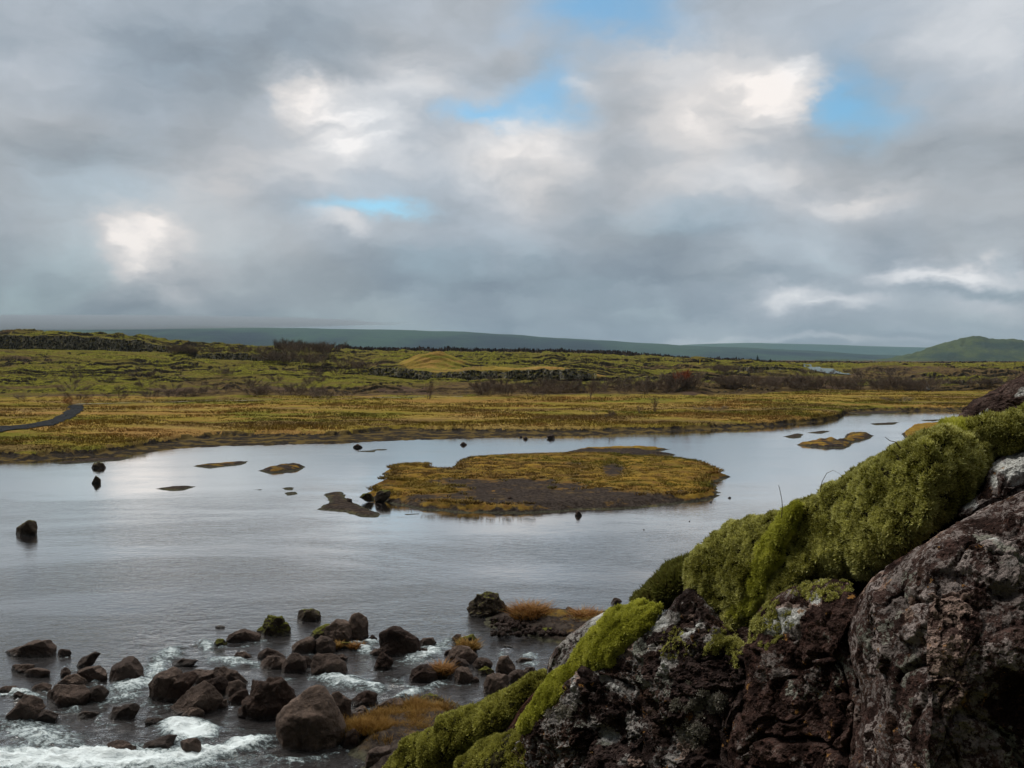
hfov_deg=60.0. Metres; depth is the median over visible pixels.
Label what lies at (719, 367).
birch shrub
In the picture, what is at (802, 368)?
birch shrub
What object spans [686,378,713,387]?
birch shrub
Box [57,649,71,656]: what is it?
boulder
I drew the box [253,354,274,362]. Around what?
birch shrub
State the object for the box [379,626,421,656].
boulder
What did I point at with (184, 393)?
birch shrub
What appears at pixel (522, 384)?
birch shrub
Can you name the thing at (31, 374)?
moorland
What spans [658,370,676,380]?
birch shrub
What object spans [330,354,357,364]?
birch shrub
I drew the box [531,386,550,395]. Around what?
birch shrub
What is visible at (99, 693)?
boulder
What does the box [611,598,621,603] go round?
boulder
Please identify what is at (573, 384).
birch shrub
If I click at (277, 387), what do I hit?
birch shrub
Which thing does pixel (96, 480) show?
boulder
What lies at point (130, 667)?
boulder
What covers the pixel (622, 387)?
birch shrub
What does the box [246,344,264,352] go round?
birch shrub
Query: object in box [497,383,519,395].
birch shrub
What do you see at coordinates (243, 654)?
boulder
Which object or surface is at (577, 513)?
boulder
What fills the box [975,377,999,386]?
birch shrub
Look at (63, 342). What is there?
lava wall
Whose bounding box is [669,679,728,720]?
lichen clump
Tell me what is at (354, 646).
grass tussock
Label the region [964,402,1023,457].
moss cushion
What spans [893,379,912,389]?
birch shrub
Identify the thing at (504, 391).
birch shrub
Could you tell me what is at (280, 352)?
birch shrub
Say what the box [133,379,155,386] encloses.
birch shrub
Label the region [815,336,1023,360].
hills
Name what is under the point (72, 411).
path
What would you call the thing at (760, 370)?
birch shrub
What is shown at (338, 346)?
birch shrub
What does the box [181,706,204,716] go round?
boulder
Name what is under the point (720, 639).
moss patch
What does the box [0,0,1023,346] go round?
sky
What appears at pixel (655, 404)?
birch sapling
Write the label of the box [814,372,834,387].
birch shrub
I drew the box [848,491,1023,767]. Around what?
lichen boulder
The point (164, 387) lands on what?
birch shrub
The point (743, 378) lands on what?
birch shrub
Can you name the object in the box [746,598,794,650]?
moss patch
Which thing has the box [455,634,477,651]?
boulder
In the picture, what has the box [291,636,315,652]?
boulder
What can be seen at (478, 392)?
birch shrub
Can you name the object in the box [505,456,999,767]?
lava outcrop
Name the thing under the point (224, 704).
boulder
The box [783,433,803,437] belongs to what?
gravel bar
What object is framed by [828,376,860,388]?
birch shrub
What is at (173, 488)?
gravel bar
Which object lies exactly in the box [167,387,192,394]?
birch shrub
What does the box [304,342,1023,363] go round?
birch wood
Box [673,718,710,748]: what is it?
lichen clump
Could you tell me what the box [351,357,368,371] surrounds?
birch shrub
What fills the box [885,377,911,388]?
birch shrub
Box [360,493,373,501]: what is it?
boulder
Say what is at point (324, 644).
boulder
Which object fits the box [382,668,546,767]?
moss cushion
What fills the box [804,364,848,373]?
pond
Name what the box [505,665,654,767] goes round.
dark rock
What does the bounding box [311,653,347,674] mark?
boulder
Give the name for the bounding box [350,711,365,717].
boulder
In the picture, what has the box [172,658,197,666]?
boulder
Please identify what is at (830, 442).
islet
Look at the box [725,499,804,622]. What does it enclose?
moss cushion
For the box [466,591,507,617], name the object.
boulder
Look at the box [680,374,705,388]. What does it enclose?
birch shrub
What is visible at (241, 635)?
boulder
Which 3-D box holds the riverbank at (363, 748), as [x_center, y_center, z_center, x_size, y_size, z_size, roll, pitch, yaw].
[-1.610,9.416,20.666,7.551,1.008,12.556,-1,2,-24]
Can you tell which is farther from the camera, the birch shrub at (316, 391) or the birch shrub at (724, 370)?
the birch shrub at (724, 370)
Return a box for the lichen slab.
[547,613,602,673]
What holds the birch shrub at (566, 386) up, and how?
on the moorland
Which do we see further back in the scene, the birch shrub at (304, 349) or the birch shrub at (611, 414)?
the birch shrub at (304, 349)
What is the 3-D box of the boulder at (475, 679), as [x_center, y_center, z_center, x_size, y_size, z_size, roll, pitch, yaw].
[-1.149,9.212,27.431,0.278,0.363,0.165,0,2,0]
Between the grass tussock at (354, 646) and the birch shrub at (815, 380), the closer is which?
the grass tussock at (354, 646)
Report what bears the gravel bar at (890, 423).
on the river
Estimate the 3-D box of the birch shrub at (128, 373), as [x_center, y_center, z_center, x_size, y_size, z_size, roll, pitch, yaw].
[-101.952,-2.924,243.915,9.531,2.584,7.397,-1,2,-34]
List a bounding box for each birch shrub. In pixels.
[11,394,48,399]
[53,383,94,392]
[54,378,79,384]
[59,397,93,404]
[62,392,95,399]
[70,373,83,379]
[95,377,116,382]
[100,391,129,399]
[125,369,156,376]
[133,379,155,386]
[137,389,158,395]
[141,392,164,397]
[144,370,164,377]
[159,382,182,389]
[164,392,181,397]
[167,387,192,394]
[178,391,198,396]
[186,347,201,354]
[187,387,202,394]
[206,382,236,392]
[220,367,235,372]
[230,347,249,352]
[236,386,267,394]
[240,378,261,386]
[241,382,271,388]
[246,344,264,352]
[247,386,268,394]
[249,388,273,394]
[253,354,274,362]
[261,352,276,360]
[262,383,297,391]
[263,350,283,358]
[266,376,285,380]
[270,388,305,397]
[272,350,296,362]
[275,339,300,349]
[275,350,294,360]
[279,342,308,351]
[279,356,302,362]
[282,341,304,353]
[286,386,304,393]
[292,342,309,354]
[300,376,326,385]
[301,342,327,354]
[301,353,328,362]
[302,355,322,366]
[303,351,327,366]
[305,370,322,375]
[305,388,325,396]
[308,389,333,399]
[311,343,336,355]
[315,340,347,353]
[315,384,340,391]
[318,345,333,354]
[326,368,349,374]
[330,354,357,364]
[333,358,363,370]
[336,390,359,396]
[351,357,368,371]
[467,379,495,389]
[470,383,503,394]
[474,387,500,396]
[476,375,495,384]
[476,381,497,388]
[485,373,511,384]
[485,381,512,387]
[492,384,517,396]
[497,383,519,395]
[513,380,536,392]
[514,380,534,390]
[516,383,546,395]
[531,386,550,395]
[534,385,562,394]
[539,377,558,384]
[544,381,564,391]
[550,383,576,393]
[557,380,581,391]
[586,383,605,393]
[592,408,616,416]
[593,378,614,387]
[600,379,617,387]
[604,374,627,386]
[611,383,631,391]
[627,375,650,384]
[631,376,662,387]
[635,381,663,394]
[642,377,663,389]
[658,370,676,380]
[661,384,679,392]
[662,379,678,390]
[663,376,695,385]
[668,373,691,383]
[668,375,691,387]
[672,369,706,386]
[673,369,693,387]
[680,374,698,389]
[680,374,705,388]
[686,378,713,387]
[692,405,729,410]
[709,377,733,386]
[711,365,726,372]
[716,373,749,387]
[717,364,740,369]
[718,371,755,386]
[720,374,760,389]
[721,367,743,373]
[729,373,763,389]
[748,367,763,374]
[765,374,791,388]
[770,374,797,384]
[786,381,801,389]
[788,380,809,389]
[792,382,807,390]
[795,372,816,379]
[796,374,827,388]
[798,367,822,374]
[800,379,820,388]
[801,375,822,388]
[801,376,824,388]
[812,376,841,388]
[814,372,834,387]
[822,369,836,375]
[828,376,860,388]
[834,374,863,387]
[835,378,857,389]
[849,382,864,389]
[850,367,871,372]
[854,370,876,377]
[869,379,892,389]
[870,380,887,389]
[872,376,894,388]
[874,367,894,374]
[879,396,914,401]
[881,377,908,389]
[883,367,912,374]
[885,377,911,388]
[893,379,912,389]
[899,377,931,389]
[905,375,935,387]
[910,381,928,391]
[912,382,943,391]
[916,375,943,384]
[954,376,977,386]
[968,378,984,386]
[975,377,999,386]
[982,375,1004,385]
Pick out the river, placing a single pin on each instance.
(122, 560)
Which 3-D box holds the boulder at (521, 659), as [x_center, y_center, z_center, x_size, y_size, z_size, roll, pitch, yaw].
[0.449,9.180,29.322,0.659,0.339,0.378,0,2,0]
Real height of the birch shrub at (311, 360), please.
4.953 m
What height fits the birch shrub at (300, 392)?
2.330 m
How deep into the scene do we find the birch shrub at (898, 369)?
319.14 m
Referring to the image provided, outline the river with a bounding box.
[0,410,961,767]
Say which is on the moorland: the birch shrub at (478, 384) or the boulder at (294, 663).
the birch shrub at (478, 384)
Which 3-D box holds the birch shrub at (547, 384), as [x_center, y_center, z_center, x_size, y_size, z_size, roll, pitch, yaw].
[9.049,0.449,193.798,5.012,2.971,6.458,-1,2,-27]
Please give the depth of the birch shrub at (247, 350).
346.89 m
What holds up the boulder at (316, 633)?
on the river
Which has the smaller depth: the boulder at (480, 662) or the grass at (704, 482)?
the boulder at (480, 662)
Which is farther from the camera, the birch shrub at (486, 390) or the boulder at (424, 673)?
the birch shrub at (486, 390)
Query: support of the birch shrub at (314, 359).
on the moorland
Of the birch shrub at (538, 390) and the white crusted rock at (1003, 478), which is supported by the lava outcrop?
the white crusted rock at (1003, 478)
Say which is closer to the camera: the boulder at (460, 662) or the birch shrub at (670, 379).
the boulder at (460, 662)
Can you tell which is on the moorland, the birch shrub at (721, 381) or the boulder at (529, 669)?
the birch shrub at (721, 381)
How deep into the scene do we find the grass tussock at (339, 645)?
30.51 m
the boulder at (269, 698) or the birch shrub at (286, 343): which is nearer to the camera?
the boulder at (269, 698)
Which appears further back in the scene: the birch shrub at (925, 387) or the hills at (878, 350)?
the hills at (878, 350)
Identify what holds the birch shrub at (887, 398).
on the grass at (311, 424)
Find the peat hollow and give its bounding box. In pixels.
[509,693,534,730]
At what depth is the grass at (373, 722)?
23.61 m
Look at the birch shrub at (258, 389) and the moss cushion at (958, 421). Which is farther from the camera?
the birch shrub at (258, 389)
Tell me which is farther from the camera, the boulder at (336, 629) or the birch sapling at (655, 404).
the birch sapling at (655, 404)
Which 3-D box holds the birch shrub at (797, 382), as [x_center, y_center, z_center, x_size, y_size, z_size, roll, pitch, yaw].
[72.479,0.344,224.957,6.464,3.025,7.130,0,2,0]
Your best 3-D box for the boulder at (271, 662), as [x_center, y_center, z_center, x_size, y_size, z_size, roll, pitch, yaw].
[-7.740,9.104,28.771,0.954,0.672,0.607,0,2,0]
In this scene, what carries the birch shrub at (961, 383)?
on the moorland
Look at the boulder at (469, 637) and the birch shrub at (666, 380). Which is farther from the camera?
the birch shrub at (666, 380)
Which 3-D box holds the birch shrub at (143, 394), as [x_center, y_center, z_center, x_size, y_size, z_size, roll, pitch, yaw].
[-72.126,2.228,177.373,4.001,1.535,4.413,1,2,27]
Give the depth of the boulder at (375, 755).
21.58 m
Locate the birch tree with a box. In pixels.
[273,338,283,351]
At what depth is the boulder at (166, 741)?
22.69 m
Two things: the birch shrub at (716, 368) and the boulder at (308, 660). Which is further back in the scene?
the birch shrub at (716, 368)
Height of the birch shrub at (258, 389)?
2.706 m
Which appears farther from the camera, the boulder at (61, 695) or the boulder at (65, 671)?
the boulder at (65, 671)
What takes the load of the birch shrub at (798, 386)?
on the moorland
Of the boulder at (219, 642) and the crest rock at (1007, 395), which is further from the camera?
the boulder at (219, 642)
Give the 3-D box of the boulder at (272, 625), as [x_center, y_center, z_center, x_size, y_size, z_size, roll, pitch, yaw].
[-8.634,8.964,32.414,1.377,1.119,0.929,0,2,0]
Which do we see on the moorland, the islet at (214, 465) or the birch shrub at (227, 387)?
the birch shrub at (227, 387)
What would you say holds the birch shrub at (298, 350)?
on the moorland
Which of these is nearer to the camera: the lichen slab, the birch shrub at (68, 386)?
the lichen slab
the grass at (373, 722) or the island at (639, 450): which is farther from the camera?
the island at (639, 450)
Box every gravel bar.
[52,457,132,463]
[158,486,195,490]
[285,492,296,495]
[317,492,379,517]
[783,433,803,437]
[808,431,828,433]
[850,411,901,413]
[871,422,898,424]
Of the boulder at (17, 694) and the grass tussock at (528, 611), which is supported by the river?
the boulder at (17, 694)
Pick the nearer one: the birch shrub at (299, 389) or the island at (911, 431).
the island at (911, 431)
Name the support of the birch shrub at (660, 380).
on the moorland
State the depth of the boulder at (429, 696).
25.20 m
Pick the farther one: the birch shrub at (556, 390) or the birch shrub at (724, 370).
the birch shrub at (724, 370)
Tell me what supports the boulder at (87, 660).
on the river
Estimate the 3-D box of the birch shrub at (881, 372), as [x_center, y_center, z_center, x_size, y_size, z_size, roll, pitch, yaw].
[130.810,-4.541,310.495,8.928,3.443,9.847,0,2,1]
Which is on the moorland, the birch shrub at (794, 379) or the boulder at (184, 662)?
the birch shrub at (794, 379)
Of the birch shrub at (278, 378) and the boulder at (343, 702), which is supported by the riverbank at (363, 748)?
the boulder at (343, 702)
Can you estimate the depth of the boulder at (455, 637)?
31.41 m
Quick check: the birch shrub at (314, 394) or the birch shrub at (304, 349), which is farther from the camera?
the birch shrub at (304, 349)
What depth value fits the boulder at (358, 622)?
31.54 m
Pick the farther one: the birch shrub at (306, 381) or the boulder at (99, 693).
the birch shrub at (306, 381)
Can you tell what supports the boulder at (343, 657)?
on the river
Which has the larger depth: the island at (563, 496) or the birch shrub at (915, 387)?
the birch shrub at (915, 387)
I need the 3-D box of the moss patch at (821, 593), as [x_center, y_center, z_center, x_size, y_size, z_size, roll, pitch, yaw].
[1.368,0.933,3.991,0.175,0.191,0.556,0,2,-12]
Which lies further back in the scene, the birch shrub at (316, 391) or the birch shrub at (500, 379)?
the birch shrub at (500, 379)
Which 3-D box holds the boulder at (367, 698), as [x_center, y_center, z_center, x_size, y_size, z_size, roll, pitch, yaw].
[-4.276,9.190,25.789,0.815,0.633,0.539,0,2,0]
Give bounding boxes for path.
[0,405,83,431]
[70,396,462,404]
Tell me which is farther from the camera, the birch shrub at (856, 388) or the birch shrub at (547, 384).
the birch shrub at (856, 388)
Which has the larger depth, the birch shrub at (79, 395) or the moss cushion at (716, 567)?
the birch shrub at (79, 395)
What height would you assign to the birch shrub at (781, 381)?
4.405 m
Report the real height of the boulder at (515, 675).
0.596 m
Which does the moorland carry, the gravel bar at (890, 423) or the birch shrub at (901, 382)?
the birch shrub at (901, 382)
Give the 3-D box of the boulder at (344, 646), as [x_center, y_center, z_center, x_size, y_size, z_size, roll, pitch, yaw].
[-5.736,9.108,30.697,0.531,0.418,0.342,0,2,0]
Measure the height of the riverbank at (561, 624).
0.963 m
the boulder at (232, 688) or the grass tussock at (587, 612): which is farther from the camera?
the grass tussock at (587, 612)
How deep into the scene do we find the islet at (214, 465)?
82.90 m
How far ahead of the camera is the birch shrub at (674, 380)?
193.78 m
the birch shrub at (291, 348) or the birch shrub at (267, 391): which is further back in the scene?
the birch shrub at (291, 348)
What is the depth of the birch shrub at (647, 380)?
193.86 m
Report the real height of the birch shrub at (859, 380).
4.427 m
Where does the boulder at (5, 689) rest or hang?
on the river
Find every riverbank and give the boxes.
[348,700,458,767]
[484,608,657,642]
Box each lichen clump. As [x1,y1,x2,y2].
[543,700,577,722]
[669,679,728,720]
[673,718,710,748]
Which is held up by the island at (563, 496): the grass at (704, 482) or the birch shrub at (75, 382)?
the grass at (704, 482)
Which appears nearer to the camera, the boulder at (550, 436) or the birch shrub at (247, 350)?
the boulder at (550, 436)
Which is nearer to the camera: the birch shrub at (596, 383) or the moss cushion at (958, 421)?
the moss cushion at (958, 421)
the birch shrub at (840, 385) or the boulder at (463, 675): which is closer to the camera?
the boulder at (463, 675)
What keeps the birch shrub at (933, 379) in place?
on the moorland
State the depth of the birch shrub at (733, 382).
215.03 m
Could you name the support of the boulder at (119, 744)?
on the river
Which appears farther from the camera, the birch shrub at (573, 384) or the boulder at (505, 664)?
the birch shrub at (573, 384)
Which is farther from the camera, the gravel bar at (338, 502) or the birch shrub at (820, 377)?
the birch shrub at (820, 377)
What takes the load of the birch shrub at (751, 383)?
on the moorland
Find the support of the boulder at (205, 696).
on the river
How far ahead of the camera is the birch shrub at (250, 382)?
196.96 m
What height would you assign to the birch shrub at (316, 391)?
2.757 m
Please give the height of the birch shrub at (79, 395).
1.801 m
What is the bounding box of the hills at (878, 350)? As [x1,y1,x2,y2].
[684,343,927,354]
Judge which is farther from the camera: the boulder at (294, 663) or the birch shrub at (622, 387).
the birch shrub at (622, 387)
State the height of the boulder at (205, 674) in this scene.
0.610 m
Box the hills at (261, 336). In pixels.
[0,325,901,359]
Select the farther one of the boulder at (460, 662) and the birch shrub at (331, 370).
the birch shrub at (331, 370)
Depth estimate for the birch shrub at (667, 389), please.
189.94 m
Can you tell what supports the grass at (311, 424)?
on the moorland
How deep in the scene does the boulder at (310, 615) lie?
33.76 m
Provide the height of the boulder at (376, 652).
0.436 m
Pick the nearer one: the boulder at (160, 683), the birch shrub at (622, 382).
the boulder at (160, 683)
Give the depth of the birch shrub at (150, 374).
242.88 m
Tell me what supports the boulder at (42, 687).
on the river
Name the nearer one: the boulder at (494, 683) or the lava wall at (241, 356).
the boulder at (494, 683)
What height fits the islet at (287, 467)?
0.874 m
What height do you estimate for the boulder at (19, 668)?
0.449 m
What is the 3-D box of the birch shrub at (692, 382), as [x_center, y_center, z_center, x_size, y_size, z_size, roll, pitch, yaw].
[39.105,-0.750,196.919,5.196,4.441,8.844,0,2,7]
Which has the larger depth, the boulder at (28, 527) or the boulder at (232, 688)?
the boulder at (28, 527)
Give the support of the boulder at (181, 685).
on the river
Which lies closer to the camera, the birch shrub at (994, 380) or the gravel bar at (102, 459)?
the gravel bar at (102, 459)
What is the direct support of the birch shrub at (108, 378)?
on the moorland
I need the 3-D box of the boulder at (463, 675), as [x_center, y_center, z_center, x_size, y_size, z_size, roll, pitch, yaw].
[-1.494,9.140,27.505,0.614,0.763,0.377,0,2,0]
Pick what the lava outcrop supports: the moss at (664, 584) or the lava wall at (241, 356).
the moss at (664, 584)
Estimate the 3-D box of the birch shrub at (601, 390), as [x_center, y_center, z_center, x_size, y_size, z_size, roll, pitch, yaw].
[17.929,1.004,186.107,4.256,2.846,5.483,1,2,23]
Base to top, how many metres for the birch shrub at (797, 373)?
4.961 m
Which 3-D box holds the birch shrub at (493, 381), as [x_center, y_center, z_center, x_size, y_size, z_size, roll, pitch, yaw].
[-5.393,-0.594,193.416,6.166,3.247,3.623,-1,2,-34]
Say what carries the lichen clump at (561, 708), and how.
on the dark rock at (588, 734)
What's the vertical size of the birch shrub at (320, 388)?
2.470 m
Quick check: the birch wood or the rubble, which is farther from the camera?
the birch wood
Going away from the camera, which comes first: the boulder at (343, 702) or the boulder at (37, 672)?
the boulder at (343, 702)
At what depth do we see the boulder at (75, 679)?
27.18 m
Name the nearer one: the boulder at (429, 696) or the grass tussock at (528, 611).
the boulder at (429, 696)
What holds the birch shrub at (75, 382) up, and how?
on the moorland
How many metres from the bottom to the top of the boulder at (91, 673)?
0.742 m
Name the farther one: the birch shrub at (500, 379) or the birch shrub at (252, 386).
the birch shrub at (500, 379)
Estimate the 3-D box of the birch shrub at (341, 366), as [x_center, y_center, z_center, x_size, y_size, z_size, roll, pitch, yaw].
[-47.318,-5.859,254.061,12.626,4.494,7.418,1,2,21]
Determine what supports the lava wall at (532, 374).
on the moorland
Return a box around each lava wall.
[0,334,173,351]
[196,352,303,362]
[368,367,596,380]
[612,375,670,379]
[721,366,804,372]
[918,379,1004,384]
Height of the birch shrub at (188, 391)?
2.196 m
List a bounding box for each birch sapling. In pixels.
[422,381,433,398]
[585,379,596,397]
[649,396,659,411]
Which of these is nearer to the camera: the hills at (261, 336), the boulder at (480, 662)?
the boulder at (480, 662)
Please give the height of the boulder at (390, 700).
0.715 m
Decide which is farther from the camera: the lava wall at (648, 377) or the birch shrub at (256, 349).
the birch shrub at (256, 349)
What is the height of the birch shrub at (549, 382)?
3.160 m
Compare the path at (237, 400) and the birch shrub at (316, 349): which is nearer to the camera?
the path at (237, 400)
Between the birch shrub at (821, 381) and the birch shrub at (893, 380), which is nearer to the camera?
the birch shrub at (821, 381)
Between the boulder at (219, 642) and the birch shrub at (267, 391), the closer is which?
the boulder at (219, 642)
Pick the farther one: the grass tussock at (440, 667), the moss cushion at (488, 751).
the grass tussock at (440, 667)
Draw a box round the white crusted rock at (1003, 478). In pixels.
[956,451,1023,518]
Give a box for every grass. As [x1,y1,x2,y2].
[0,388,994,453]
[341,693,459,745]
[366,451,723,504]
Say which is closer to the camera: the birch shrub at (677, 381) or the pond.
the birch shrub at (677, 381)
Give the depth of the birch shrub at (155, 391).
181.49 m
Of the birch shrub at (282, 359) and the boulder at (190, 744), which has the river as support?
the boulder at (190, 744)
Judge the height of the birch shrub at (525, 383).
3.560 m
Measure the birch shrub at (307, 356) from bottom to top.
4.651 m
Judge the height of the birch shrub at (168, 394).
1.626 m
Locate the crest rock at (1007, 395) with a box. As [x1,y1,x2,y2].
[959,374,1023,417]
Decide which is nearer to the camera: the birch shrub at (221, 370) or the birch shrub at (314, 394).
the birch shrub at (314, 394)
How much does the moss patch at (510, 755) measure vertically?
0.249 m
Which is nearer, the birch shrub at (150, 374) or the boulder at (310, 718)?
the boulder at (310, 718)
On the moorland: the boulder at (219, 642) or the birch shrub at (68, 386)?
the birch shrub at (68, 386)
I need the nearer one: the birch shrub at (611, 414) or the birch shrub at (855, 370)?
the birch shrub at (611, 414)
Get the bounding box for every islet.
[195,461,247,467]
[259,463,304,473]
[797,437,851,447]
[838,432,873,442]
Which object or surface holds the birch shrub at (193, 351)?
on the moorland
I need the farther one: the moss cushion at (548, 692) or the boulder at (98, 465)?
the boulder at (98, 465)
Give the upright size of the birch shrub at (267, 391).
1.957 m
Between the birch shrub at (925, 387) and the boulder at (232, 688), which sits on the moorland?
the birch shrub at (925, 387)
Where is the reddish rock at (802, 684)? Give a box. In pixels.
[727,578,861,767]
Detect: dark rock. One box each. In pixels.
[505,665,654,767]
[597,588,745,767]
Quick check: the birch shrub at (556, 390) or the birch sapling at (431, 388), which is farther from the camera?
the birch shrub at (556, 390)
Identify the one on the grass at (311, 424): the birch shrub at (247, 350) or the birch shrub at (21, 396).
the birch shrub at (21, 396)
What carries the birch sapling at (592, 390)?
on the moorland
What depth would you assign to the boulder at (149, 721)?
24.24 m
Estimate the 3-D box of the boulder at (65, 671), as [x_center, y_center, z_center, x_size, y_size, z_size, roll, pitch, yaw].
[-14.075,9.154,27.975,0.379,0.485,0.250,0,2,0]
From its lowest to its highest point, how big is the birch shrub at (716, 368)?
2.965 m
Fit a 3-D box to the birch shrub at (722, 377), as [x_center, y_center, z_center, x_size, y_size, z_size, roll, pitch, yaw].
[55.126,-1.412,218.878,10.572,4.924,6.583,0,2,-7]
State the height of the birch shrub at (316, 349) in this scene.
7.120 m
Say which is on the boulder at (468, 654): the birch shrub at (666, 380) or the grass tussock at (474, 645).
the grass tussock at (474, 645)
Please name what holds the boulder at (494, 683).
on the river
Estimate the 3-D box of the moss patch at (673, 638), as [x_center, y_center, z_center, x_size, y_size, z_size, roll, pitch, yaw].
[0.863,1.375,4.680,0.184,0.195,0.356,0,2,6]
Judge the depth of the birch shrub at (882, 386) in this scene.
234.60 m
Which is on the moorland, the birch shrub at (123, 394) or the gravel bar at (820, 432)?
the birch shrub at (123, 394)
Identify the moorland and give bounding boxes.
[0,328,1023,462]
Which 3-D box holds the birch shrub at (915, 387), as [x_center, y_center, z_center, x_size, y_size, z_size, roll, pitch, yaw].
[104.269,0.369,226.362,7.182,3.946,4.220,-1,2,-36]
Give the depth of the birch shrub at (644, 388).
187.87 m
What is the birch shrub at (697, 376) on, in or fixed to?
on the moorland
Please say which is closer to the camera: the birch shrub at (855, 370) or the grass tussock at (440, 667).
the grass tussock at (440, 667)
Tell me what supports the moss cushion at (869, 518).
on the lava outcrop
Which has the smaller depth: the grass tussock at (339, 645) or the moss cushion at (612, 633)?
the moss cushion at (612, 633)
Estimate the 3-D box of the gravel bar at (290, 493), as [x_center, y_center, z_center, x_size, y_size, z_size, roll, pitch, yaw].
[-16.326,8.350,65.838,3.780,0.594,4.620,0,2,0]
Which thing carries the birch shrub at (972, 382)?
on the moorland
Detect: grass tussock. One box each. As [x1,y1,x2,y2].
[334,638,344,649]
[345,640,366,649]
[426,655,459,677]
[451,635,484,650]
[501,595,560,620]
[554,603,602,621]
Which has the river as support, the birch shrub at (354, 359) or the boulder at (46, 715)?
the boulder at (46, 715)
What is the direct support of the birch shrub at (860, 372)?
on the moorland
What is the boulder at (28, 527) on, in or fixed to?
in the river
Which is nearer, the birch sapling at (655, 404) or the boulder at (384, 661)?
the boulder at (384, 661)
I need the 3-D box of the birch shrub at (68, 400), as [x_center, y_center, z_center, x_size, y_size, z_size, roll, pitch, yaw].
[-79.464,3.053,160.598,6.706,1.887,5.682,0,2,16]
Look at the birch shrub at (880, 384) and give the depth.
235.45 m
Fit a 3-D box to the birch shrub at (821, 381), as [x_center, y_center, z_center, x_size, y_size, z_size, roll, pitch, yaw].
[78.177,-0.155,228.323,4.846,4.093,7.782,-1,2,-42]
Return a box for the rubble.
[489,615,573,637]
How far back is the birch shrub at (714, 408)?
150.25 m
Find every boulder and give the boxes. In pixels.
[0,686,16,692]
[5,639,56,656]
[5,694,45,719]
[11,664,34,672]
[13,691,23,698]
[16,520,37,534]
[24,667,49,677]
[31,682,51,691]
[34,709,58,722]
[47,684,89,706]
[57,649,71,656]
[57,674,86,684]
[60,667,70,676]
[76,651,100,667]
[77,665,107,681]
[77,711,98,718]
[88,685,109,702]
[91,462,105,467]
[91,476,100,483]
[106,740,135,749]
[108,703,139,719]
[109,656,144,680]
[143,734,176,748]
[144,717,162,725]
[148,666,182,700]
[162,671,197,702]
[170,680,223,715]
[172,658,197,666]
[180,738,201,752]
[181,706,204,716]
[192,669,214,683]
[205,675,228,694]
[212,666,247,683]
[214,639,226,646]
[218,699,227,707]
[224,680,248,696]
[226,629,260,642]
[228,689,247,704]
[234,651,251,657]
[238,677,295,720]
[256,615,290,635]
[257,647,285,659]
[260,656,285,669]
[275,684,346,751]
[281,653,306,672]
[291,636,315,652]
[297,608,320,621]
[303,656,311,667]
[310,623,329,638]
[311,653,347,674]
[315,635,335,653]
[324,619,352,642]
[332,691,351,719]
[337,654,347,660]
[340,642,350,648]
[343,728,358,748]
[348,612,368,639]
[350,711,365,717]
[351,705,367,713]
[352,690,377,706]
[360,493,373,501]
[364,746,390,767]
[370,648,382,655]
[374,652,393,669]
[375,490,390,502]
[376,698,404,710]
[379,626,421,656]
[409,664,437,682]
[419,693,444,702]
[420,637,436,645]
[438,671,449,678]
[446,645,477,663]
[450,657,469,667]
[452,634,460,640]
[454,666,473,683]
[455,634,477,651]
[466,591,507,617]
[471,676,478,682]
[472,657,492,668]
[478,666,493,675]
[483,673,509,694]
[496,655,515,673]
[508,669,527,682]
[516,657,533,662]
[524,667,535,671]
[547,434,554,438]
[575,510,581,515]
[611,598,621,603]
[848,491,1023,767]
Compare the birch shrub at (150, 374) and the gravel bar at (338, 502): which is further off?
the birch shrub at (150, 374)
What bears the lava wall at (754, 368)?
on the moorland
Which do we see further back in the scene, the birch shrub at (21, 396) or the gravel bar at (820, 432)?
the birch shrub at (21, 396)
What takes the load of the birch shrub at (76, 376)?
on the moorland
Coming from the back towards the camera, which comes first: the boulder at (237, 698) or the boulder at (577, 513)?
the boulder at (577, 513)
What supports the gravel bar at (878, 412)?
on the river
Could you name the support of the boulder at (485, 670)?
on the river
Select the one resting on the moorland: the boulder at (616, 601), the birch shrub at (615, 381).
the birch shrub at (615, 381)
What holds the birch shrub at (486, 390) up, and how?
on the moorland
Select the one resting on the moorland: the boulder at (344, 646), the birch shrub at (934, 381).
the birch shrub at (934, 381)
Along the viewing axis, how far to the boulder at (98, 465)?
81.12 m
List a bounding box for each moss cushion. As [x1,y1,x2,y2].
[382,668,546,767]
[453,728,520,767]
[515,658,577,734]
[569,597,663,670]
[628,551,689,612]
[682,509,778,629]
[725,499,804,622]
[737,422,995,628]
[937,415,973,431]
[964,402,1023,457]
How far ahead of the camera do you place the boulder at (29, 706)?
24.46 m
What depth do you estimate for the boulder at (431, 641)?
30.79 m
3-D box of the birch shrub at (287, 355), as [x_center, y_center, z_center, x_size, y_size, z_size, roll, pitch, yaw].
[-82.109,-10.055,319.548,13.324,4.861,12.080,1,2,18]
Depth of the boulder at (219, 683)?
26.42 m
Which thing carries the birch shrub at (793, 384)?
on the moorland
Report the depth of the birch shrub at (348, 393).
180.86 m
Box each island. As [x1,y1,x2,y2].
[359,453,729,513]
[569,446,674,455]
[902,422,937,437]
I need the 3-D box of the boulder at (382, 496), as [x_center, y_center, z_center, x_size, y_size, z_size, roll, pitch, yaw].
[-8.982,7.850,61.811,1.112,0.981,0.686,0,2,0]
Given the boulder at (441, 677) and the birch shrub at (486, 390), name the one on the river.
the boulder at (441, 677)
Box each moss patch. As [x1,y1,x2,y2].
[501,741,526,767]
[659,625,695,659]
[701,623,745,668]
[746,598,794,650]
[775,578,854,602]
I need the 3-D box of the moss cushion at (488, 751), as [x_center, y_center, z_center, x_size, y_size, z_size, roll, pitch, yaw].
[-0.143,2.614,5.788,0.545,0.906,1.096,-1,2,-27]

